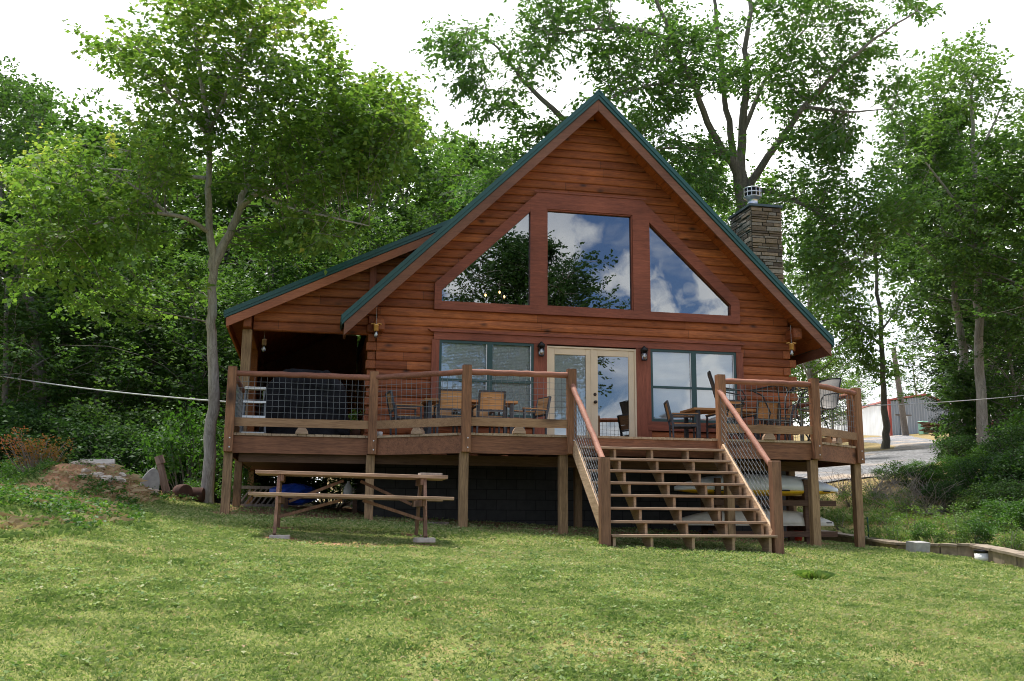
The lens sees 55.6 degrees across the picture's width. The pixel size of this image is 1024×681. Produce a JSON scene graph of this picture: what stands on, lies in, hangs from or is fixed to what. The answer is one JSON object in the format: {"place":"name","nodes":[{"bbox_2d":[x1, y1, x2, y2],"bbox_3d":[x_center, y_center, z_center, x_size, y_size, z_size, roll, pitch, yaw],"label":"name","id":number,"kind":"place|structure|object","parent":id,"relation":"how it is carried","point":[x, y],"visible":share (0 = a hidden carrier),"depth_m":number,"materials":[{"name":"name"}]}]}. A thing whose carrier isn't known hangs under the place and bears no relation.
{"place":"outdoors","nodes":[
{"label":"outdoors","id":0,"kind":"place"},
{"bbox_2d":[0,433,1023,680],"bbox_3d":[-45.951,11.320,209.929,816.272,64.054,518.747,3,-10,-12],"label":"ground","id":1,"kind":"structure","parent":0,"point":[868,447],"depth_m":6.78,"materials":[{"name":"green plant"}]},
{"bbox_2d":[0,410,39,477],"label":"woodland shrub","id":2,"kind":"object","parent":1,"relation":"on","point":[2,433],"visible":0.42,"depth_m":21.14,"materials":[{"name":"green plant"}]},
{"bbox_2d":[0,398,66,478],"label":"woodland shrub","id":3,"kind":"object","parent":1,"relation":"on","point":[6,420],"visible":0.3,"depth_m":21.97,"materials":[{"name":"green plant"}]},
{"bbox_2d":[0,51,68,409],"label":"leaning oak","id":4,"kind":"object","parent":1,"relation":"on","point":[9,92],"visible":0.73,"depth_m":26.38,"materials":[{"name":"green plant"}]},
{"bbox_2d":[0,426,76,472],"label":"red shrub","id":5,"kind":"object","parent":1,"relation":"on","point":[32,462],"visible":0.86,"depth_m":16.09,"materials":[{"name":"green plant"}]},
{"bbox_2d":[0,394,95,466],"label":"woodland shrub","id":6,"kind":"object","parent":1,"relation":"on","point":[29,410],"visible":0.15,"depth_m":23.53,"materials":[{"name":"green plant"}]},
{"bbox_2d":[0,408,121,468],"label":"woodland shrub","id":7,"kind":"object","parent":1,"relation":"on","point":[49,427],"visible":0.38,"depth_m":22.45,"materials":[{"name":"green plant"}]},
{"bbox_2d":[0,225,149,427],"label":"broadleaf tree","id":8,"kind":"object","parent":1,"relation":"on","point":[62,338],"visible":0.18,"depth_m":27.09,"materials":[{"name":"green plant"}]},
{"bbox_2d":[0,195,160,428],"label":"broadleaf tree","id":9,"kind":"object","parent":1,"relation":"on","point":[7,354],"visible":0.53,"depth_m":25.76,"materials":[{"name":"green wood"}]},
{"bbox_2d":[10,396,159,469],"bbox_3d":[-10.496,2.707,24.193,4.093,2.649,4.100,-3,-11,19],"label":"woodland shrub","id":10,"kind":"object","parent":1,"relation":"on","point":[89,411],"visible":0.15,"depth_m":23.81,"materials":[{"name":"green plant"}]},
{"bbox_2d":[0,458,195,528],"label":"ground cover plants","id":11,"kind":"object","parent":1,"relation":"on","point":[59,503],"visible":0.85,"depth_m":12.01,"materials":[{"name":"green plant"}]},
{"bbox_2d":[0,82,196,420],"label":"light green tree","id":12,"kind":"object","parent":1,"relation":"on","point":[69,121],"visible":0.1,"depth_m":35.13,"materials":[{"name":"green plant"}]},
{"bbox_2d":[0,86,205,348],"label":"tall tree","id":13,"kind":"object","parent":1,"relation":"on","point":[86,136],"visible":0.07,"depth_m":29.67,"materials":[{"name":"green plant"}]},
{"bbox_2d":[0,234,225,430],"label":"broadleaf tree","id":14,"kind":"object","parent":1,"relation":"on","point":[116,383],"visible":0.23,"depth_m":27.31,"materials":[{"name":"green plant"}]},
{"bbox_2d":[1,246,241,433],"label":"broadleaf tree","id":15,"kind":"object","parent":1,"relation":"on","point":[156,255],"visible":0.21,"depth_m":29.29,"materials":[{"name":"green plant"}]},
{"bbox_2d":[0,116,243,414],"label":"broadleaf tree","id":16,"kind":"object","parent":1,"relation":"on","point":[101,130],"visible":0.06,"depth_m":38.13,"materials":[{"name":"green plant"}]},
{"bbox_2d":[54,419,190,493],"bbox_3d":[-8.986,2.816,22.639,3.464,1.992,3.469,-3,-11,19],"label":"woodland shrub","id":17,"kind":"object","parent":1,"relation":"on","point":[126,448],"visible":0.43,"depth_m":22.12,"materials":[{"name":"green plant"}]},
{"bbox_2d":[3,99,283,399],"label":"broadleaf tree","id":18,"kind":"object","parent":1,"relation":"on","point":[127,112],"visible":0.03,"depth_m":40.03,"materials":[{"name":"green plant"}]},
{"bbox_2d":[50,249,262,442],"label":"broadleaf tree","id":19,"kind":"object","parent":1,"relation":"on","point":[183,262],"visible":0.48,"depth_m":27.82,"materials":[{"name":"green plant"}]},
{"bbox_2d":[95,402,222,466],"bbox_3d":[-9.297,2.960,25.196,4.100,2.649,4.093,9,-13,-40],"label":"woodland shrub","id":20,"kind":"object","parent":1,"relation":"on","point":[145,416],"visible":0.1,"depth_m":24.87,"materials":[{"name":"green plant"}]},
{"bbox_2d":[58,279,261,447],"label":"broadleaf tree","id":21,"kind":"object","parent":1,"relation":"on","point":[241,289],"visible":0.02,"depth_m":34.01,"materials":[{"name":"green plant"}]},
{"bbox_2d":[110,432,233,492],"bbox_3d":[-8.050,3.047,23.216,3.154,1.811,3.149,-9,-14,43],"label":"woodland shrub","id":22,"kind":"object","parent":1,"relation":"on","point":[124,458],"visible":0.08,"depth_m":22.40,"materials":[{"name":"green plant"}]},
{"bbox_2d":[129,394,242,493],"bbox_3d":[-7.205,2.464,21.689,2.555,2.623,2.422,-3,-11,19],"label":"leafy shrub","id":23,"kind":"object","parent":1,"relation":"on","point":[175,460],"visible":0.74,"depth_m":21.52,"materials":[{"name":"green plant"}]},
{"bbox_2d":[57,145,371,494],"bbox_3d":[-11.509,-0.837,37.876,13.052,14.481,16.233,9,-13,-39],"label":"broadleaf tree","id":24,"kind":"object","parent":1,"relation":"on","point":[221,206],"visible":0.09,"depth_m":39.15,"materials":[{"name":"green plant"}]},
{"bbox_2d":[0,0,439,503],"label":"maple tree","id":25,"kind":"object","parent":1,"relation":"on","point":[356,130],"visible":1,"depth_m":17.42,"materials":[{"name":"green plant"}]},
{"bbox_2d":[104,212,348,442],"bbox_3d":[-8.067,0.483,29.077,7.515,9.096,9.347,-1,-10,10],"label":"broadleaf tree","id":26,"kind":"object","parent":1,"relation":"on","point":[278,281],"visible":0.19,"depth_m":28.92,"materials":[{"name":"green plant"}]},
{"bbox_2d":[184,420,291,502],"bbox_3d":[-6.951,3.072,24.146,3.149,2.264,3.154,-2,-10,14],"label":"woodland shrub","id":27,"kind":"object","parent":1,"relation":"on","point":[263,482],"visible":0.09,"depth_m":23.95,"materials":[{"name":"green plant"}]},
{"bbox_2d":[217,463,260,503],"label":"leafy shrub","id":28,"kind":"object","parent":1,"relation":"on","point":[245,474],"visible":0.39,"depth_m":20.07,"materials":[{"name":"green plant"}]},
{"bbox_2d":[142,113,398,319],"bbox_3d":[-10.466,-1.501,40.315,14.390,16.806,13.758,8,-13,-36],"label":"tall tree","id":29,"kind":"object","parent":1,"relation":"on","point":[200,201],"visible":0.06,"depth_m":39.57,"materials":[{"name":"green plant"}]},
{"bbox_2d":[181,219,360,477],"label":"light green tree","id":30,"kind":"object","parent":1,"relation":"on","point":[321,259],"visible":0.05,"depth_m":30.54,"materials":[{"name":"green plant"}]},
{"bbox_2d":[269,483,318,504],"bbox_3d":[-4.287,3.036,19.183,0.993,0.432,0.581,3,-10,-12],"label":"tarp","id":31,"kind":"object","parent":1,"relation":"on","point":[294,488],"visible":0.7,"depth_m":19.06,"materials":[{"name":"blue plastic"}]},
{"bbox_2d":[203,205,409,505],"bbox_3d":[-4.549,0.499,31.096,7.609,10.084,8.760,10,-14,-44],"label":"broadleaf tree","id":32,"kind":"object","parent":1,"relation":"on","point":[355,217],"visible":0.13,"depth_m":31.63,"materials":[{"name":"green plant"}]},
{"bbox_2d":[274,476,357,507],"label":"leafy shrub","id":33,"kind":"object","parent":1,"relation":"on","point":[309,481],"visible":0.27,"depth_m":24.70,"materials":[{"name":"green plant"}]},
{"bbox_2d":[166,99,471,406],"bbox_3d":[-7.904,-1.815,40.748,14.935,17.993,17.193,6,-11,-28],"label":"broadleaf tree","id":34,"kind":"object","parent":1,"relation":"on","point":[276,193],"visible":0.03,"depth_m":38.70,"materials":[{"name":"green plant"}]},
{"bbox_2d":[192,85,503,344],"bbox_3d":[-3.873,-1.692,36.866,15.607,16.707,12.549,0,-10,1],"label":"broadleaf tree","id":35,"kind":"object","parent":1,"relation":"on","point":[417,204],"visible":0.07,"depth_m":37.33,"materials":[{"name":"green plant"}]},
{"bbox_2d":[248,470,453,537],"bbox_3d":[-2.115,2.168,12.759,2.565,0.826,1.607,3,-10,-11],"label":"picnic table","id":36,"kind":"object","parent":1,"relation":"on","point":[418,501],"visible":1,"depth_m":12.41,"materials":[{"name":"brown wood"}]},
{"bbox_2d":[231,88,503,297],"bbox_3d":[-4.311,-1.079,40.337,14.284,16.797,11.074,2,-10,-7],"label":"light green tree","id":37,"kind":"object","parent":1,"relation":"on","point":[443,185],"visible":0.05,"depth_m":38.97,"materials":[{"name":"green plant"}]},
{"bbox_2d":[263,194,490,342],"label":"broadleaf tree","id":38,"kind":"object","parent":1,"relation":"on","point":[412,224],"visible":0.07,"depth_m":34.30,"materials":[{"name":"green plant"}]},
{"bbox_2d":[402,118,525,255],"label":"light green tree","id":39,"kind":"object","parent":1,"relation":"on","point":[470,164],"visible":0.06,"depth_m":45.29,"materials":[{"name":"green plant"}]},
{"bbox_2d":[0,463,1022,680],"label":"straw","id":40,"kind":"object","parent":1,"relation":"on","point":[22,524],"visible":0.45,"depth_m":11.18,"materials":[{"name":"plant"}]},
{"bbox_2d":[223,89,834,537],"bbox_3d":[-0.286,0.381,24.238,12.536,9.813,10.265,3,-10,-12],"label":"log cabin","id":41,"kind":"object","parent":1,"relation":"on","point":[629,273],"visible":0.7,"depth_m":20.32,"materials":[{"name":"brown wood"}]},
{"bbox_2d":[438,340,533,417],"bbox_3d":[-0.516,0.776,19.468,1.927,1.514,0.096,3,-10,-12],"label":"double window","id":42,"kind":"structure","parent":41,"relation":"in","point":[453,354],"depth_m":19.54,"materials":[{"name":"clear glass"}]},
{"bbox_2d":[434,190,739,324],"bbox_3d":[1.656,-1.776,20.339,6.556,2.627,0.155,3,-10,-12],"label":"gable window","id":43,"kind":"structure","parent":41,"relation":"in","point":[642,217],"depth_m":20.33,"materials":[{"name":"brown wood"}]},
{"bbox_2d":[547,346,636,436],"bbox_3d":[1.632,1.184,19.813,1.898,2.104,0.169,3,-10,-12],"label":"french door","id":44,"kind":"structure","parent":41,"relation":"in","point":[559,358],"depth_m":19.86,"materials":[{"name":"beige paint"}]},
{"bbox_2d":[650,349,737,423],"bbox_3d":[3.800,0.967,20.356,1.913,1.514,0.096,3,-10,-12],"label":"double window","id":45,"kind":"structure","parent":41,"relation":"in","point":[671,381],"depth_m":20.36,"materials":[{"name":"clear glass"}]},
{"bbox_2d":[220,364,864,547],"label":"wooden deck","id":46,"kind":"structure","parent":1,"relation":"on","point":[519,446],"depth_m":16.22,"materials":[{"name":"brown wood"}]},
{"bbox_2d":[258,368,349,434],"bbox_3d":[-3.649,1.121,17.150,1.608,1.207,0.815,3,-10,-12],"label":"covered grill","id":47,"kind":"object","parent":46,"relation":"on","point":[324,389],"visible":0.66,"depth_m":16.85,"materials":[{"name":"black fabric"}]},
{"bbox_2d":[385,391,422,434],"bbox_3d":[-1.960,1.371,17.549,0.606,0.880,0.550,4,-11,-17],"label":"patio chair","id":48,"kind":"object","parent":46,"relation":"on","point":[393,406],"visible":0.75,"depth_m":17.37,"materials":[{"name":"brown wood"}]},
{"bbox_2d":[433,389,461,432],"bbox_3d":[-1.102,1.340,17.341,0.550,0.880,0.606,3,-10,-12],"label":"patio chair","id":49,"kind":"object","parent":46,"relation":"on","point":[441,404],"visible":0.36,"depth_m":17.14,"materials":[{"name":"brown wood"}]},
{"bbox_2d":[420,398,517,433],"bbox_3d":[-0.800,1.491,17.781,1.700,0.742,0.740,3,-10,-12],"label":"patio table","id":50,"kind":"object","parent":46,"relation":"on","point":[426,415],"visible":0.38,"depth_m":17.64,"materials":[{"name":"brown wood"}]},
{"bbox_2d":[471,390,505,432],"bbox_3d":[-0.416,1.371,17.483,0.550,0.880,0.606,3,-10,-13],"label":"patio chair","id":51,"kind":"object","parent":46,"relation":"on","point":[482,401],"visible":0.64,"depth_m":17.30,"materials":[{"name":"brown wood"}]},
{"bbox_2d":[514,396,550,433],"bbox_3d":[0.354,1.480,18.062,0.606,0.880,0.550,5,-11,-26],"label":"patio chair","id":52,"kind":"object","parent":46,"relation":"on","point":[541,409],"visible":0.44,"depth_m":18.13,"materials":[{"name":"brown wood"}]},
{"bbox_2d":[663,400,698,437],"bbox_3d":[3.251,1.615,18.698,0.606,0.880,0.550,0,-10,2],"label":"patio chair","id":53,"kind":"object","parent":46,"relation":"on","point":[673,426],"visible":0.91,"depth_m":18.52,"materials":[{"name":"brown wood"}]},
{"bbox_2d":[680,407,772,439],"bbox_3d":[4.220,1.738,18.954,1.700,0.742,0.740,3,-10,-12],"label":"patio table","id":54,"kind":"object","parent":46,"relation":"on","point":[699,411],"visible":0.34,"depth_m":18.83,"materials":[{"name":"brown wood"}]},
{"bbox_2d":[743,401,779,439],"bbox_3d":[4.811,1.637,18.759,0.550,0.880,0.606,4,-11,-17],"label":"patio chair","id":55,"kind":"object","parent":46,"relation":"on","point":[775,417],"visible":0.38,"depth_m":18.57,"materials":[{"name":"brown wood"}]},
{"bbox_2d":[750,386,810,440],"bbox_3d":[4.993,1.405,17.901,0.840,1.052,0.840,4,-11,-18],"label":"bistro table","id":56,"kind":"object","parent":46,"relation":"on","point":[774,389],"visible":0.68,"depth_m":17.99,"materials":[{"name":"black metal"}]},
{"bbox_2d":[797,378,841,440],"bbox_3d":[5.843,1.351,18.372,0.660,1.333,0.606,7,-12,-31],"label":"bar chair","id":57,"kind":"object","parent":46,"relation":"on","point":[835,382],"visible":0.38,"depth_m":18.46,"materials":[{"name":"fabric"}]},
{"bbox_2d":[408,0,945,314],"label":"oak tree","id":58,"kind":"object","parent":1,"relation":"on","point":[827,134],"visible":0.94,"depth_m":27.21,"materials":[{"name":"green plant"}]},
{"bbox_2d":[570,384,784,553],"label":"deck stairs","id":59,"kind":"structure","parent":1,"relation":"on","point":[769,535],"depth_m":14.79,"materials":[{"name":"wood"}]},
{"bbox_2d":[691,136,808,290],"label":"sparse tree","id":60,"kind":"object","parent":1,"relation":"on","point":[757,181],"visible":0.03,"depth_m":52.18,"materials":[{"name":"green plant"}]},
{"bbox_2d":[701,478,837,543],"bbox_3d":[4.734,3.257,18.140,2.450,1.320,0.840,3,-10,-12],"label":"kayak rack","id":61,"kind":"object","parent":1,"relation":"on","point":[791,532],"visible":0.36,"depth_m":17.91,"materials":[{"name":"brown wood"}]},
{"bbox_2d":[673,509,833,525],"bbox_3d":[4.516,3.291,18.080,3.214,0.302,0.716,3,-10,-12],"label":"canoe","id":62,"kind":"object","parent":61,"relation":"on","point":[792,518],"visible":0.46,"depth_m":17.84,"materials":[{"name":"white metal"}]},
{"bbox_2d":[674,474,837,495],"bbox_3d":[4.598,2.707,18.200,3.300,0.402,0.773,3,-10,-12],"label":"kayak","id":63,"kind":"object","parent":61,"relation":"on","point":[792,485],"visible":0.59,"depth_m":17.94,"materials":[{"name":"white plastic"}]},
{"bbox_2d":[714,165,879,371],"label":"sparse tree","id":64,"kind":"object","parent":1,"relation":"on","point":[783,209],"visible":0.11,"depth_m":53.94,"materials":[{"name":"green plant"}]},
{"bbox_2d":[784,241,867,402],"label":"sparse tree","id":65,"kind":"object","parent":1,"relation":"on","point":[808,374],"visible":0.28,"depth_m":40.87,"materials":[{"name":"green plant"}]},
{"bbox_2d":[777,167,879,379],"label":"sparse tree","id":66,"kind":"object","parent":1,"relation":"on","point":[814,374],"visible":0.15,"depth_m":53.82,"materials":[{"name":"green plant"}]},
{"bbox_2d":[789,326,887,440],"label":"light green tree","id":67,"kind":"object","parent":1,"relation":"on","point":[826,377],"visible":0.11,"depth_m":60.59,"materials":[{"name":"green plant"}]},
{"bbox_2d":[804,220,931,448],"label":"tree","id":68,"kind":"object","parent":1,"relation":"on","point":[869,363],"visible":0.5,"depth_m":49.20,"materials":[{"name":"green plant"}]},
{"bbox_2d":[795,435,942,481],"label":"gravel drive","id":69,"kind":"structure","parent":1,"relation":"on","point":[906,449],"depth_m":38.84,"materials":[{"name":"grey gravel"}]},
{"bbox_2d":[821,393,947,435],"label":"metal building","id":70,"kind":"structure","parent":1,"relation":"on","point":[872,421],"depth_m":83.58,"materials":[{"name":"white metal"}]},
{"bbox_2d":[869,460,913,484],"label":"leafy shrub","id":71,"kind":"object","parent":1,"relation":"on","point":[894,469],"visible":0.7,"depth_m":27.12,"materials":[{"name":"green plant"}]},
{"bbox_2d":[863,467,933,510],"bbox_3d":[9.289,3.531,23.175,2.046,1.050,1.964,3,-10,-12],"label":"dry brush","id":72,"kind":"object","parent":1,"relation":"on","point":[912,482],"visible":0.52,"depth_m":23.03,"materials":[{"name":"brown plant"}]},
{"bbox_2d":[891,347,911,435],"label":"leaning pole","id":73,"kind":"object","parent":1,"relation":"on","point":[902,414],"visible":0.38,"depth_m":75.79,"materials":[{"name":"brown wood"}]},
{"bbox_2d":[884,326,933,395],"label":"sparse tree","id":74,"kind":"object","parent":1,"relation":"on","point":[917,370],"visible":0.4,"depth_m":118.09,"materials":[{"name":"green plant"}]},
{"bbox_2d":[811,100,1021,411],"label":"tall tree","id":75,"kind":"object","parent":1,"relation":"on","point":[882,293],"visible":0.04,"depth_m":52.87,"materials":[{"name":"green plant"}]},
{"bbox_2d":[821,530,1023,567],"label":"retaining wall","id":76,"kind":"structure","parent":1,"relation":"on","point":[1000,555],"depth_m":16.97,"materials":[{"name":"stone"}]},
{"bbox_2d":[894,463,950,493],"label":"woodland shrub","id":77,"kind":"object","parent":1,"relation":"on","point":[912,474],"visible":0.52,"depth_m":25.04,"materials":[{"name":"green plant"}]},
{"bbox_2d":[908,519,947,542],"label":"leafy shrub","id":78,"kind":"object","parent":1,"relation":"on","point":[925,534],"visible":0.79,"depth_m":18.24,"materials":[{"name":"green plant"}]},
{"bbox_2d":[888,473,968,513],"bbox_3d":[9.638,3.526,22.412,1.599,0.943,1.762,-9,-14,43],"label":"dry brush","id":79,"kind":"object","parent":1,"relation":"on","point":[926,505],"visible":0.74,"depth_m":22.21,"materials":[{"name":"brown plant"}]},
{"bbox_2d":[864,63,1003,455],"bbox_3d":[15.306,-2.756,35.395,4.288,16.365,7.054,-3,-11,20],"label":"ivy tree","id":80,"kind":"object","parent":1,"relation":"on","point":[965,390],"visible":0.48,"depth_m":35.02,"materials":[{"name":"green plant"}]},
{"bbox_2d":[850,93,1023,425],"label":"tall tree","id":81,"kind":"object","parent":1,"relation":"on","point":[966,121],"visible":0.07,"depth_m":45.49,"materials":[{"name":"green plant"}]},
{"bbox_2d":[864,157,1023,425],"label":"broadleaf tree","id":82,"kind":"object","parent":1,"relation":"on","point":[940,321],"visible":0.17,"depth_m":42.10,"materials":[{"name":"green plant"}]},
{"bbox_2d":[915,479,977,511],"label":"woodland shrub","id":83,"kind":"object","parent":1,"relation":"on","point":[939,492],"visible":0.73,"depth_m":22.22,"materials":[{"name":"green plant"}]},
{"bbox_2d":[873,274,1023,424],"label":"broadleaf tree","id":84,"kind":"object","parent":1,"relation":"on","point":[908,365],"visible":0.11,"depth_m":50.99,"materials":[{"name":"green plant"}]},
{"bbox_2d":[916,455,981,495],"bbox_3d":[11.046,3.378,24.121,1.856,1.073,1.959,1,-10,-5],"label":"leafy shrub","id":85,"kind":"object","parent":1,"relation":"on","point":[940,476],"visible":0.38,"depth_m":24.19,"materials":[{"name":"green plant"}]},
{"bbox_2d":[930,512,972,543],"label":"pale weed","id":86,"kind":"object","parent":1,"relation":"on","point":[954,528],"visible":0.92,"depth_m":17.87,"materials":[{"name":"green plant"}]},
{"bbox_2d":[916,329,990,438],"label":"cedar tree","id":87,"kind":"object","parent":1,"relation":"on","point":[944,372],"visible":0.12,"depth_m":45.04,"materials":[{"name":"green plant"}]},
{"bbox_2d":[888,113,1023,351],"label":"tall tree","id":88,"kind":"object","parent":1,"relation":"on","point":[990,301],"visible":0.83,"depth_m":31.79,"materials":[{"name":"green plant"}]},
{"bbox_2d":[929,433,983,462],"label":"woodland shrub","id":89,"kind":"object","parent":1,"relation":"on","point":[956,447],"visible":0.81,"depth_m":31.16,"materials":[{"name":"green plant"}]},
{"bbox_2d":[896,19,1023,458],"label":"forked tree","id":90,"kind":"object","parent":1,"relation":"on","point":[966,73],"visible":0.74,"depth_m":32.68,"materials":[{"name":"green plant"}]},
{"bbox_2d":[925,257,1023,426],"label":"broadleaf tree","id":91,"kind":"object","parent":1,"relation":"on","point":[1013,384],"visible":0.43,"depth_m":34.84,"materials":[{"name":"green plant"}]},
{"bbox_2d":[952,515,997,543],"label":"leafy shrub","id":92,"kind":"object","parent":1,"relation":"on","point":[984,535],"visible":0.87,"depth_m":17.80,"materials":[{"name":"green plant"}]},
{"bbox_2d":[944,452,1019,497],"bbox_3d":[11.370,3.246,23.137,2.050,1.251,2.047,-5,-11,27],"label":"woodland shrub","id":93,"kind":"object","parent":1,"relation":"on","point":[973,469],"visible":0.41,"depth_m":23.13,"materials":[{"name":"green plant"}]},
{"bbox_2d":[963,495,1015,525],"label":"leafy shrub","id":94,"kind":"object","parent":1,"relation":"on","point":[989,510],"visible":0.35,"depth_m":19.21,"materials":[{"name":"green plant"}]},
{"bbox_2d":[961,478,1023,512],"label":"woodland shrub","id":95,"kind":"object","parent":1,"relation":"on","point":[1014,492],"visible":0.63,"depth_m":20.77,"materials":[{"name":"green plant"}]},
{"bbox_2d":[967,450,1023,501],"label":"leafy shrub","id":96,"kind":"object","parent":1,"relation":"on","point":[989,475],"visible":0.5,"depth_m":21.96,"materials":[{"name":"green plant"}]},
{"bbox_2d":[968,297,1023,429],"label":"cedar tree","id":97,"kind":"object","parent":1,"relation":"on","point":[1015,368],"visible":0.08,"depth_m":38.83,"materials":[{"name":"green plant"}]},
{"bbox_2d":[974,422,1023,466],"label":"woodland shrub","id":98,"kind":"object","parent":1,"relation":"on","point":[1011,440],"visible":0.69,"depth_m":25.79,"materials":[{"name":"green plant"}]},
{"bbox_2d":[975,442,1023,497],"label":"woodland shrub","id":99,"kind":"object","parent":1,"relation":"on","point":[1007,475],"visible":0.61,"depth_m":21.73,"materials":[{"name":"green plant"}]},
{"bbox_2d":[975,403,1023,454],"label":"leafy shrub","id":100,"kind":"object","parent":1,"relation":"on","point":[1014,422],"visible":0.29,"depth_m":29.49,"materials":[{"name":"green plant"}]},
{"bbox_2d":[986,497,1023,532],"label":"leafy shrub","id":101,"kind":"object","parent":1,"relation":"on","point":[1007,517],"visible":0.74,"depth_m":18.14,"materials":[{"name":"green plant"}]},
{"bbox_2d":[989,516,1023,550],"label":"pale weed","id":102,"kind":"object","parent":1,"relation":"on","point":[1019,544],"visible":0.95,"depth_m":17.09,"materials":[{"name":"green plant"}]},
{"bbox_2d":[0,0,1023,501],"label":"sky","id":103,"kind":"structure","parent":0,"point":[383,32],"materials":[{"name":"white"}]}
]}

